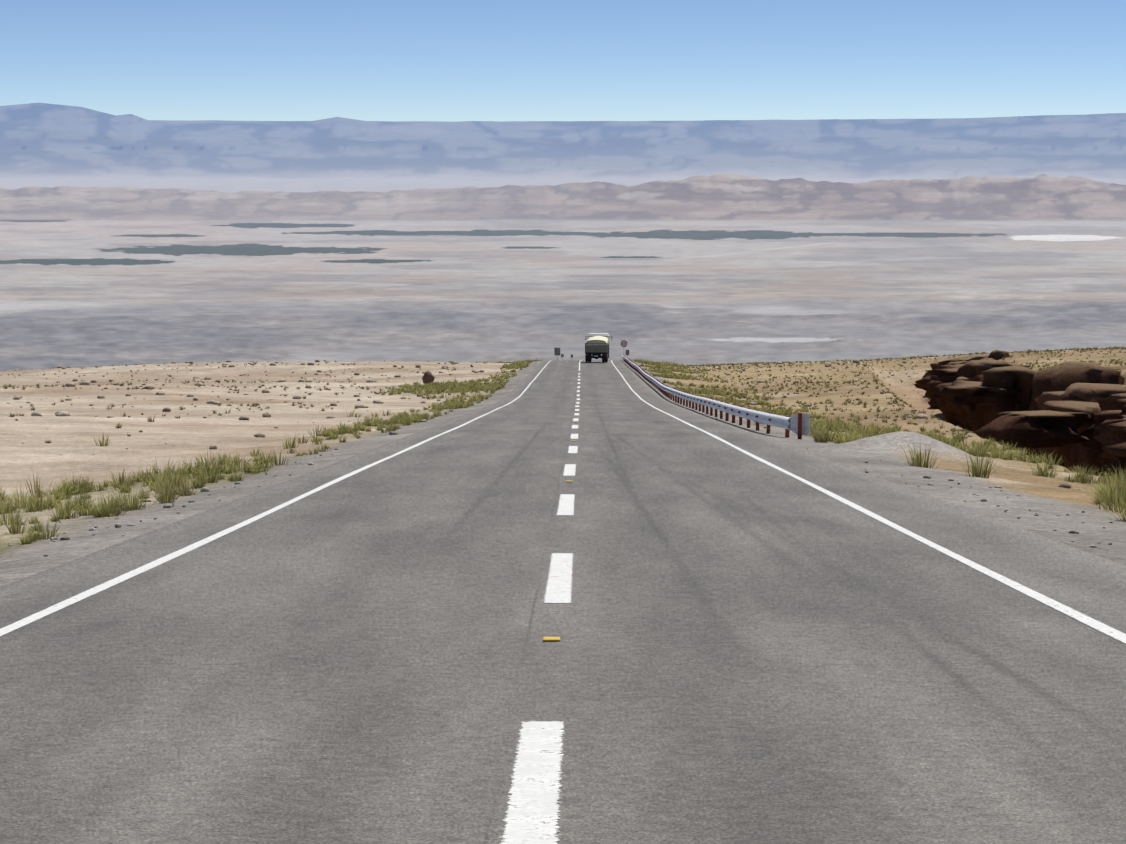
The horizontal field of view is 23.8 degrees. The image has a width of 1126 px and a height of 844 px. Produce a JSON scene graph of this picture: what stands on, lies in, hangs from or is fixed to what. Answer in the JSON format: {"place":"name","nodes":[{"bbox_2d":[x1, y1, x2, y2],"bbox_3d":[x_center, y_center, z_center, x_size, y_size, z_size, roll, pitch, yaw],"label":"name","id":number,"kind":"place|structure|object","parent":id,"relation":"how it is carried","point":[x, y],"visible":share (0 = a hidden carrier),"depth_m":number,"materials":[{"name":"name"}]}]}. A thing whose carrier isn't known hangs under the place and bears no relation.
{"place":"outdoors","nodes":[
{"label":"outdoors","id":0,"kind":"place"},
{"bbox_2d":[0,360,1125,843],"bbox_3d":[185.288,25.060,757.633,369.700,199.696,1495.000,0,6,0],"label":"road asphalt","id":1,"kind":"structure","parent":0,"point":[746,648],"depth_m":15.98,"materials":[{"name":"grey asphalt"}]},
{"bbox_2d":[543,380,579,641],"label":"road studs","id":2,"kind":"object","parent":1,"relation":"on","point":[551,639],"visible":0.92,"depth_m":16.98,"materials":[{"name":"plastic"}]},
{"bbox_2d":[0,360,1125,843],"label":"road markings","id":3,"kind":"object","parent":1,"relation":"on","point":[534,790],"visible":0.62,"depth_m":18.13,"materials":[{"name":"paint"}]},
{"bbox_2d":[585,333,609,361],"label":"truck","id":4,"kind":"object","parent":1,"relation":"on","point":[596,345],"visible":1,"depth_m":300.71,"materials":[{"name":"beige metal"}]},
{"bbox_2d":[0,103,1125,586],"bbox_3d":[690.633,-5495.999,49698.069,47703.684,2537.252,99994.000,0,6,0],"label":"terrain","id":5,"kind":"structure","parent":0,"point":[210,247],"depth_m":18294.73,"materials":[{"name":"beige sand"}]},
{"bbox_2d":[422,371,433,383],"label":"boulder","id":6,"kind":"object","parent":5,"relation":"on","point":[428,377],"visible":0.81,"depth_m":215.33,"materials":[{"name":"stone"}]},
{"bbox_2d":[554,348,559,359],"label":"sign panel","id":7,"kind":"object","parent":5,"relation":"on","point":[557,351],"visible":0.9,"depth_m":392.91,"materials":[{"name":"grey metal"}]},
{"bbox_2d":[0,346,1125,555],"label":"grass tufts","id":8,"kind":"object","parent":5,"relation":"on","point":[172,482],"visible":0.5,"depth_m":74.73,"materials":[{"name":"green plant"}]},
{"bbox_2d":[0,347,1125,556],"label":"scattered stones","id":9,"kind":"object","parent":5,"relation":"on","point":[260,434],"visible":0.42,"depth_m":161.96,"materials":[{"name":"brown stone"}]},
{"bbox_2d":[621,340,626,346],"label":"speed limit sign","id":10,"kind":"object","parent":5,"relation":"on","point":[623,343],"visible":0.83,"depth_m":346.63,"materials":[{"name":"red metal"}]},
{"bbox_2d":[622,355,809,438],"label":"guardrail","id":11,"kind":"object","parent":5,"relation":"on","point":[798,424],"visible":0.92,"depth_m":88.92,"materials":[{"name":"silver metal"}]},
{"bbox_2d":[914,350,1125,478],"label":"rock outcrop","id":12,"kind":"object","parent":5,"relation":"on","point":[1072,415],"visible":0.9,"depth_m":164.68,"materials":[{"name":"stone"}]},
{"bbox_2d":[0,0,1125,121],"label":"sky","id":13,"kind":"structure","parent":0,"point":[227,60],"materials":[{"name":"blue"}]}
]}

